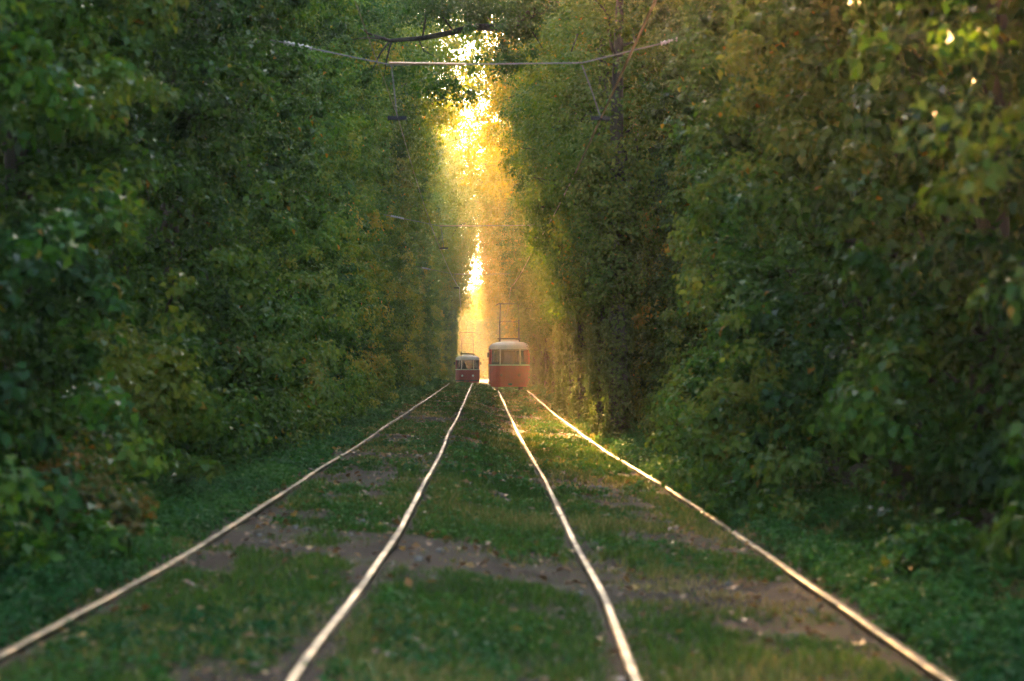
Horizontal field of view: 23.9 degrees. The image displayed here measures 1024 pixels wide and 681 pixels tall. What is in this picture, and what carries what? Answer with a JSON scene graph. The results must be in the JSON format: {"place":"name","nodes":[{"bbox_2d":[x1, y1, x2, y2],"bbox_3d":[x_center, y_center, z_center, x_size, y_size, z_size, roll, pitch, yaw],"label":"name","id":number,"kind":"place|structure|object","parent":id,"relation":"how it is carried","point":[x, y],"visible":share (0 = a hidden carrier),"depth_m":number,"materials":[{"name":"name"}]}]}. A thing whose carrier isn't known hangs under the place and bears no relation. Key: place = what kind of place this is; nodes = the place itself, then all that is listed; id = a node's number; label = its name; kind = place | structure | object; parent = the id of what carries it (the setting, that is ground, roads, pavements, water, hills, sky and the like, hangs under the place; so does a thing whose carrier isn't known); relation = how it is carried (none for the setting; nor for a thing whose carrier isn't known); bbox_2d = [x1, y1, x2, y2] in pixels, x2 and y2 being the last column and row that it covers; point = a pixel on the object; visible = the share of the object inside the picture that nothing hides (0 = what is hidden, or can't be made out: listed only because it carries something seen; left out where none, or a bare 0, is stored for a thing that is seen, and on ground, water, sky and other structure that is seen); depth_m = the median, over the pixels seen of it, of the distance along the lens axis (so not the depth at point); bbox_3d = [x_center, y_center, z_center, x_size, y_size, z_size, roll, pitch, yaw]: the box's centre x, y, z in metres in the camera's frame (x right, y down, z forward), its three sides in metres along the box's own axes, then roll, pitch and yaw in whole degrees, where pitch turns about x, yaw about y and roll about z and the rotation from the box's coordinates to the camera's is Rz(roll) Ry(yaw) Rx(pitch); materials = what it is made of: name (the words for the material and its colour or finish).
{"place":"outdoors","nodes":[
{"label":"outdoors","id":0,"kind":"place"},
{"bbox_2d":[234,14,768,119],"bbox_3d":[-0.519,-4.820,41.041,12.206,2.151,0.100,0,-1,-1],"label":"span wire","id":1,"kind":"object","parent":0,"point":[664,42],"visible":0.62,"depth_m":41.01,"materials":[{"name":"metal"}]},
{"bbox_2d":[493,0,656,337],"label":"contact wire","id":2,"kind":"object","parent":1,"relation":"hanging from","point":[639,34],"visible":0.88,"depth_m":36.43,"materials":[{"name":"black metal"}]},
{"bbox_2d":[0,376,1022,680],"bbox_3d":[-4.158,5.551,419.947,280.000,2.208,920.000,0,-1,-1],"label":"ground","id":3,"kind":"structure","parent":0,"point":[234,538],"depth_m":17.55,"materials":[{"name":"soil"}]},
{"bbox_2d":[0,0,178,572],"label":"leafy tree","id":4,"kind":"object","parent":3,"relation":"on","point":[29,257],"visible":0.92,"depth_m":17.39,"materials":[{"name":"green plant"}]},
{"bbox_2d":[26,423,159,550],"bbox_3d":[-3.308,1.236,18.571,1.136,1.204,1.514,0,-1,-1],"label":"shrub","id":5,"kind":"object","parent":3,"relation":"on","point":[119,505],"visible":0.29,"depth_m":18.44,"materials":[{"name":"green plant"}]},
{"bbox_2d":[0,0,232,528],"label":"leafy tree","id":6,"kind":"object","parent":3,"relation":"on","point":[46,364],"visible":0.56,"depth_m":22.25,"materials":[{"name":"green plant"}]},
{"bbox_2d":[0,0,278,477],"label":"leafy tree","id":7,"kind":"object","parent":3,"relation":"on","point":[176,180],"visible":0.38,"depth_m":29.36,"materials":[{"name":"green plant"}]},
{"bbox_2d":[0,0,306,458],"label":"leafy tree","id":8,"kind":"object","parent":3,"relation":"on","point":[242,354],"visible":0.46,"depth_m":33.87,"materials":[{"name":"green plant"}]},
{"bbox_2d":[32,0,344,446],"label":"leafy tree","id":9,"kind":"object","parent":3,"relation":"on","point":[305,392],"visible":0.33,"depth_m":39.17,"materials":[{"name":"green plant"}]},
{"bbox_2d":[84,0,356,434],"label":"leafy tree","id":10,"kind":"object","parent":3,"relation":"on","point":[326,354],"visible":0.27,"depth_m":45.84,"materials":[{"name":"green plant"}]},
{"bbox_2d":[0,383,448,663],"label":"rail","id":11,"kind":"object","parent":3,"relation":"on","point":[26,643],"visible":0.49,"depth_m":16.75,"materials":[{"name":"metal"}]},
{"bbox_2d":[186,0,371,419],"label":"leafy tree","id":12,"kind":"object","parent":3,"relation":"on","point":[354,411],"visible":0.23,"depth_m":56.12,"materials":[{"name":"green plant"}]},
{"bbox_2d":[183,0,375,424],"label":"leafy tree","id":13,"kind":"object","parent":3,"relation":"on","point":[341,101],"visible":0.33,"depth_m":51.88,"materials":[{"name":"green plant"}]},
{"bbox_2d":[186,0,429,163],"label":"overhanging tree","id":14,"kind":"object","parent":3,"relation":"on","point":[373,43],"visible":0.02,"depth_m":67.60,"materials":[{"name":"green plant"}]},
{"bbox_2d":[263,3,391,410],"bbox_3d":[-5.886,-5.130,64.294,5.416,14.542,8.906,0,-1,-1],"label":"leafy tree","id":15,"kind":"object","parent":3,"relation":"on","point":[365,253],"visible":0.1,"depth_m":63.81,"materials":[{"name":"green plant"}]},
{"bbox_2d":[289,0,396,407],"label":"leafy tree","id":16,"kind":"object","parent":3,"relation":"on","point":[366,228],"visible":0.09,"depth_m":69.91,"materials":[{"name":"green plant"}]},
{"bbox_2d":[293,0,408,403],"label":"leafy tree","id":17,"kind":"object","parent":3,"relation":"on","point":[377,171],"visible":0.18,"depth_m":73.92,"materials":[{"name":"green plant"}]},
{"bbox_2d":[327,1,413,379],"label":"leafy tree","id":18,"kind":"object","parent":3,"relation":"on","point":[380,326],"visible":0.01,"depth_m":87.99,"materials":[{"name":"green plant"}]},
{"bbox_2d":[338,1,403,394],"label":"leafy tree","id":19,"kind":"object","parent":3,"relation":"on","point":[382,188],"visible":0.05,"depth_m":81.69,"materials":[{"name":"green plant"}]},
{"bbox_2d":[286,383,472,680],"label":"rail","id":20,"kind":"object","parent":3,"relation":"on","point":[314,649],"visible":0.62,"depth_m":15.89,"materials":[{"name":"metal"}]},
{"bbox_2d":[454,332,480,382],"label":"tram","id":21,"kind":"object","parent":20,"relation":"on","point":[467,368],"visible":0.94,"depth_m":248.15,"materials":[{"name":"red paint"}]},
{"bbox_2d":[364,80,413,378],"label":"leafy tree","id":22,"kind":"object","parent":3,"relation":"on","point":[388,224],"visible":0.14,"depth_m":95.64,"materials":[{"name":"green plant"}]},
{"bbox_2d":[359,75,421,390],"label":"leafy tree","id":23,"kind":"object","parent":3,"relation":"on","point":[394,358],"visible":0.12,"depth_m":99.20,"materials":[{"name":"green plant"}]},
{"bbox_2d":[365,45,421,387],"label":"leafy tree","id":24,"kind":"object","parent":3,"relation":"on","point":[404,181],"visible":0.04,"depth_m":112.47,"materials":[{"name":"green plant"}]},
{"bbox_2d":[376,96,415,376],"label":"leafy tree","id":25,"kind":"object","parent":3,"relation":"on","point":[401,155],"visible":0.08,"depth_m":105.35,"materials":[{"name":"green plant"}]},
{"bbox_2d":[355,1,458,127],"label":"overhanging tree","id":26,"kind":"object","parent":3,"relation":"on","point":[416,43],"visible":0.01,"depth_m":80.73,"materials":[{"name":"green plant"}]},
{"bbox_2d":[388,69,430,386],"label":"leafy tree","id":27,"kind":"object","parent":3,"relation":"on","point":[414,296],"visible":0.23,"depth_m":118.16,"materials":[{"name":"green plant"}]},
{"bbox_2d":[365,19,455,147],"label":"overhanging tree","id":28,"kind":"object","parent":3,"relation":"on","point":[416,71],"visible":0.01,"depth_m":87.19,"materials":[{"name":"green plant"}]},
{"bbox_2d":[395,102,434,382],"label":"leafy tree","id":29,"kind":"object","parent":3,"relation":"on","point":[423,189],"visible":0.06,"depth_m":128.96,"materials":[{"name":"green plant"}]},
{"bbox_2d":[399,128,435,381],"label":"leafy tree","id":30,"kind":"object","parent":3,"relation":"on","point":[422,293],"visible":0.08,"depth_m":141.83,"materials":[{"name":"green plant"}]},
{"bbox_2d":[398,116,446,261],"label":"overhanging tree","id":31,"kind":"object","parent":3,"relation":"on","point":[431,181],"visible":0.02,"depth_m":139.21,"materials":[{"name":"green plant"}]},
{"bbox_2d":[363,2,483,193],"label":"overhanging tree","id":32,"kind":"object","parent":3,"relation":"on","point":[436,56],"visible":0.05,"depth_m":91.76,"materials":[{"name":"green plant"}]},
{"bbox_2d":[404,136,444,378],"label":"leafy tree","id":33,"kind":"object","parent":3,"relation":"on","point":[427,342],"visible":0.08,"depth_m":157.78,"materials":[{"name":"green plant"}]},
{"bbox_2d":[412,163,444,374],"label":"leafy tree","id":34,"kind":"object","parent":3,"relation":"on","point":[431,262],"visible":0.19,"depth_m":167.63,"materials":[{"name":"green plant"}]},
{"bbox_2d":[415,107,446,379],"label":"leafy tree","id":35,"kind":"object","parent":3,"relation":"on","point":[434,349],"visible":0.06,"depth_m":176.43,"materials":[{"name":"green plant"}]},
{"bbox_2d":[419,170,445,370],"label":"leafy tree","id":36,"kind":"object","parent":3,"relation":"on","point":[437,332],"visible":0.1,"depth_m":182.36,"materials":[{"name":"green plant"}]},
{"bbox_2d":[417,110,449,285],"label":"overhanging tree","id":37,"kind":"object","parent":3,"relation":"on","point":[434,214],"visible":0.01,"depth_m":150.36,"materials":[{"name":"green plant"}]},
{"bbox_2d":[377,11,491,185],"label":"overhanging tree","id":38,"kind":"object","parent":3,"relation":"on","point":[419,117],"visible":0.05,"depth_m":104.92,"materials":[{"name":"green plant"}]},
{"bbox_2d":[378,15,491,184],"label":"overhanging tree","id":39,"kind":"object","parent":3,"relation":"on","point":[450,71],"visible":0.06,"depth_m":98.97,"materials":[{"name":"green plant"}]},
{"bbox_2d":[388,13,483,208],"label":"overhanging tree","id":40,"kind":"object","parent":3,"relation":"on","point":[422,150],"visible":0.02,"depth_m":118.70,"materials":[{"name":"green plant"}]},
{"bbox_2d":[425,203,448,380],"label":"leafy tree","id":41,"kind":"object","parent":3,"relation":"on","point":[440,285],"visible":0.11,"depth_m":194.26,"materials":[{"name":"green plant"}]},
{"bbox_2d":[403,42,474,221],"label":"overhanging tree","id":42,"kind":"object","parent":3,"relation":"on","point":[438,127],"visible":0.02,"depth_m":130.84,"materials":[{"name":"green plant"}]},
{"bbox_2d":[431,196,449,379],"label":"leafy tree","id":43,"kind":"object","parent":3,"relation":"on","point":[444,369],"visible":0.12,"depth_m":203.22,"materials":[{"name":"green plant"}]},
{"bbox_2d":[426,124,466,300],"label":"overhanging tree","id":44,"kind":"object","parent":3,"relation":"on","point":[447,218],"visible":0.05,"depth_m":193.92,"materials":[{"name":"green plant"}]},
{"bbox_2d":[440,251,453,375],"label":"leafy tree","id":45,"kind":"object","parent":3,"relation":"on","point":[448,305],"visible":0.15,"depth_m":244.60,"materials":[{"name":"green plant"}]},
{"bbox_2d":[437,221,457,380],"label":"leafy tree","id":46,"kind":"object","parent":3,"relation":"on","point":[445,312],"visible":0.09,"depth_m":227.25,"materials":[{"name":"green plant"}]},
{"bbox_2d":[402,31,494,208],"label":"overhanging tree","id":47,"kind":"object","parent":3,"relation":"on","point":[426,152],"depth_m":124.12,"materials":[{"name":"green plant"}]},
{"bbox_2d":[426,106,475,275],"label":"overhanging tree","id":48,"kind":"object","parent":3,"relation":"on","point":[449,228],"visible":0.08,"depth_m":182.76,"materials":[{"name":"green plant"}]},
{"bbox_2d":[421,36,488,288],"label":"overhanging tree","id":49,"kind":"object","parent":3,"relation":"on","point":[459,265],"visible":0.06,"depth_m":242.49,"materials":[{"name":"green plant"}]},
{"bbox_2d":[446,116,478,294],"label":"overhanging tree","id":50,"kind":"object","parent":3,"relation":"on","point":[467,246],"visible":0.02,"depth_m":270.30,"materials":[{"name":"green plant"}]},
{"bbox_2d":[445,142,480,309],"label":"overhanging tree","id":51,"kind":"object","parent":3,"relation":"on","point":[465,297],"visible":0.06,"depth_m":286.34,"materials":[{"name":"green plant"}]},
{"bbox_2d":[442,108,484,290],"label":"overhanging tree","id":52,"kind":"object","parent":3,"relation":"on","point":[465,255],"visible":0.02,"depth_m":255.85,"materials":[{"name":"green plant"}]},
{"bbox_2d":[434,125,495,276],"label":"overhanging tree","id":53,"kind":"object","parent":3,"relation":"on","point":[464,246],"visible":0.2,"depth_m":205.51,"materials":[{"name":"green plant"}]},
{"bbox_2d":[456,292,488,375],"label":"leafy tree","id":54,"kind":"object","parent":3,"relation":"on","point":[462,322],"visible":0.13,"depth_m":469.25,"materials":[{"name":"yellow plant"}]},
{"bbox_2d":[418,15,538,198],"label":"overhanging tree","id":55,"kind":"object","parent":3,"relation":"on","point":[484,115],"visible":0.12,"depth_m":111.25,"materials":[{"name":"yellow plant"}]},
{"bbox_2d":[455,113,507,260],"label":"overhanging tree","id":56,"kind":"object","parent":3,"relation":"on","point":[475,187],"visible":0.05,"depth_m":176.94,"materials":[{"name":"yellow plant"}]},
{"bbox_2d":[0,390,964,680],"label":"fallen leaves","id":57,"kind":"object","parent":3,"relation":"on","point":[410,582],"visible":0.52,"depth_m":18.19,"materials":[{"name":"brown plant"}]},
{"bbox_2d":[405,1,559,182],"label":"overhanging tree","id":58,"kind":"object","parent":3,"relation":"on","point":[477,77],"visible":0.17,"depth_m":98.42,"materials":[{"name":"green plant"}]},
{"bbox_2d":[437,38,530,248],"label":"overhanging tree","id":59,"kind":"object","parent":3,"relation":"on","point":[457,186],"visible":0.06,"depth_m":152.91,"materials":[{"name":"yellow plant"}]},
{"bbox_2d":[443,75,524,255],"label":"overhanging tree","id":60,"kind":"object","parent":3,"relation":"on","point":[472,193],"visible":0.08,"depth_m":164.20,"materials":[{"name":"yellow plant"}]},
{"bbox_2d":[476,286,496,378],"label":"leafy tree","id":61,"kind":"object","parent":3,"relation":"on","point":[483,364],"visible":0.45,"depth_m":423.34,"materials":[{"name":"yellow plant"}]},
{"bbox_2d":[469,158,510,309],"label":"overhanging tree","id":62,"kind":"object","parent":3,"relation":"on","point":[485,270],"visible":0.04,"depth_m":213.42,"materials":[{"name":"yellow plant"}]},
{"bbox_2d":[483,302,497,375],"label":"leafy tree","id":63,"kind":"object","parent":3,"relation":"on","point":[489,327],"visible":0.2,"depth_m":405.78,"materials":[{"name":"yellow plant"}]},
{"bbox_2d":[456,48,525,224],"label":"overhanging tree","id":64,"kind":"object","parent":3,"relation":"on","point":[482,176],"visible":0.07,"depth_m":138.69,"materials":[{"name":"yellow plant"}]},
{"bbox_2d":[478,139,516,308],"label":"overhanging tree","id":65,"kind":"object","parent":3,"relation":"on","point":[503,289],"visible":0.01,"depth_m":184.76,"materials":[{"name":"yellow plant"}]},
{"bbox_2d":[475,113,524,294],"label":"overhanging tree","id":66,"kind":"object","parent":3,"relation":"on","point":[491,251],"visible":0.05,"depth_m":169.24,"materials":[{"name":"yellow plant"}]},
{"bbox_2d":[464,19,542,156],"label":"overhanging tree","id":67,"kind":"object","parent":3,"relation":"on","point":[491,51],"visible":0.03,"depth_m":101.89,"materials":[{"name":"green plant"}]},
{"bbox_2d":[481,104,530,286],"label":"overhanging tree","id":68,"kind":"object","parent":3,"relation":"on","point":[503,209],"depth_m":139.97,"materials":[{"name":"green plant"}]},
{"bbox_2d":[301,0,711,337],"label":"overhanging tree","id":69,"kind":"object","parent":3,"relation":"on","point":[479,13],"visible":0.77,"depth_m":57.67,"materials":[{"name":"green plant"}]},
{"bbox_2d":[0,377,1023,680],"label":"weeds","id":70,"kind":"object","parent":3,"relation":"on","point":[196,509],"visible":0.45,"depth_m":16.04,"materials":[{"name":"green plant"}]},
{"bbox_2d":[499,202,532,388],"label":"ivy clad tree","id":71,"kind":"object","parent":3,"relation":"on","point":[524,330],"visible":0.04,"depth_m":157.48,"materials":[{"name":"green plant"}]},
{"bbox_2d":[496,190,538,390],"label":"ivy clad tree","id":72,"kind":"object","parent":3,"relation":"on","point":[531,339],"visible":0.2,"depth_m":142.89,"materials":[{"name":"green plant"}]},
{"bbox_2d":[493,179,543,387],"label":"ivy clad tree","id":73,"kind":"object","parent":3,"relation":"on","point":[522,291],"visible":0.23,"depth_m":128.50,"materials":[{"name":"green plant"}]},
{"bbox_2d":[475,32,561,206],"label":"overhanging tree","id":74,"kind":"object","parent":3,"relation":"on","point":[505,87],"visible":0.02,"depth_m":96.89,"materials":[{"name":"green plant"}]},
{"bbox_2d":[228,451,814,636],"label":"leaves","id":75,"kind":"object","parent":3,"relation":"on","point":[441,550],"depth_m":20.12,"materials":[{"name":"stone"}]},
{"bbox_2d":[505,125,551,393],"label":"ivy clad tree","id":76,"kind":"object","parent":3,"relation":"on","point":[544,371],"visible":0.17,"depth_m":115.74,"materials":[{"name":"green plant"}]},
{"bbox_2d":[509,138,559,395],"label":"ivy clad tree","id":77,"kind":"object","parent":3,"relation":"on","point":[548,332],"visible":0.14,"depth_m":103.73,"materials":[{"name":"green plant"}]},
{"bbox_2d":[489,26,580,410],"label":"ivy clad tree","id":78,"kind":"object","parent":3,"relation":"on","point":[557,400],"visible":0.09,"depth_m":84.69,"materials":[{"name":"green plant"}]},
{"bbox_2d":[517,106,562,395],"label":"ivy clad tree","id":79,"kind":"object","parent":3,"relation":"on","point":[541,276],"visible":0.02,"depth_m":93.49,"materials":[{"name":"green plant"}]},
{"bbox_2d":[502,15,590,417],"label":"ivy clad tree","id":80,"kind":"object","parent":3,"relation":"on","point":[569,383],"visible":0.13,"depth_m":76.72,"materials":[{"name":"green plant"}]},
{"bbox_2d":[481,380,641,680],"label":"rail","id":81,"kind":"object","parent":3,"relation":"on","point":[627,659],"visible":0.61,"depth_m":16.88,"materials":[{"name":"metal"}]},
{"bbox_2d":[494,22,650,421],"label":"ivy clad tree","id":82,"kind":"object","parent":3,"relation":"on","point":[578,392],"visible":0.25,"depth_m":69.85,"materials":[{"name":"green plant"}]},
{"bbox_2d":[514,0,674,426],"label":"ivy clad tree","id":83,"kind":"object","parent":3,"relation":"on","point":[586,408],"visible":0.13,"depth_m":63.56,"materials":[{"name":"green plant"}]},
{"bbox_2d":[517,0,679,435],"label":"ivy clad tree","id":84,"kind":"object","parent":3,"relation":"on","point":[595,389],"visible":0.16,"depth_m":57.99,"materials":[{"name":"green plant"}]},
{"bbox_2d":[534,0,695,443],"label":"ivy clad tree","id":85,"kind":"object","parent":3,"relation":"on","point":[605,177],"visible":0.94,"depth_m":51.65,"materials":[{"name":"green plant"}]},
{"bbox_2d":[584,27,681,415],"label":"leafy tree","id":86,"kind":"object","parent":3,"relation":"on","point":[649,326],"depth_m":68.86,"materials":[{"name":"green plant"}]},
{"bbox_2d":[597,2,808,421],"bbox_3d":[4.974,-5.292,63.135,5.540,15.410,9.692,0,-1,-1],"label":"leafy tree","id":87,"kind":"object","parent":3,"relation":"on","point":[637,347],"visible":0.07,"depth_m":63.11,"materials":[{"name":"green plant"}]},
{"bbox_2d":[625,1,810,398],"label":"leafy tree","id":88,"kind":"object","parent":3,"relation":"on","point":[638,319],"visible":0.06,"depth_m":57.78,"materials":[{"name":"green plant"}]},
{"bbox_2d":[486,379,955,680],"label":"rail","id":89,"kind":"object","parent":3,"relation":"on","point":[934,673],"visible":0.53,"depth_m":16.27,"materials":[{"name":"metal"}]},
{"bbox_2d":[487,303,529,390],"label":"tram","id":90,"kind":"object","parent":89,"relation":"on","point":[508,364],"visible":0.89,"depth_m":149.19,"materials":[{"name":"red paint"}]},
{"bbox_2d":[632,0,813,429],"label":"leafy tree","id":91,"kind":"object","parent":3,"relation":"on","point":[660,370],"visible":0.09,"depth_m":50.62,"materials":[{"name":"green plant"}]},
{"bbox_2d":[634,0,841,441],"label":"leafy tree","id":92,"kind":"object","parent":3,"relation":"on","point":[669,147],"visible":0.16,"depth_m":46.14,"materials":[{"name":"green plant"}]},
{"bbox_2d":[642,0,968,452],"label":"leafy tree","id":93,"kind":"object","parent":3,"relation":"on","point":[663,57],"visible":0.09,"depth_m":41.07,"materials":[{"name":"green plant"}]},
{"bbox_2d":[640,0,1021,475],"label":"leafy tree","id":94,"kind":"object","parent":3,"relation":"on","point":[699,366],"visible":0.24,"depth_m":33.23,"materials":[{"name":"green plant"}]},
{"bbox_2d":[661,0,1023,502],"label":"leafy tree","id":95,"kind":"object","parent":3,"relation":"on","point":[752,60],"visible":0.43,"depth_m":26.44,"materials":[{"name":"green plant"}]},
{"bbox_2d":[684,0,1023,541],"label":"leafy tree","id":96,"kind":"object","parent":3,"relation":"on","point":[841,16],"visible":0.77,"depth_m":22.57,"materials":[{"name":"green plant"}]},
{"bbox_2d":[802,0,1023,568],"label":"leafy tree","id":97,"kind":"object","parent":3,"relation":"on","point":[1002,132],"visible":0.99,"depth_m":17.09,"materials":[{"name":"green plant"}]},
{"bbox_2d":[848,506,992,599],"bbox_3d":[2.829,1.518,16.181,1.008,0.815,1.190,0,-1,-20],"label":"shrub","id":98,"kind":"object","parent":3,"relation":"on","point":[929,546],"visible":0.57,"depth_m":16.04,"materials":[{"name":"green plant"}]},
{"bbox_2d":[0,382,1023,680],"bbox_3d":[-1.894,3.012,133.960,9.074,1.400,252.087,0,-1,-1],"label":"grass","id":99,"kind":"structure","parent":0,"point":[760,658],"depth_m":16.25,"materials":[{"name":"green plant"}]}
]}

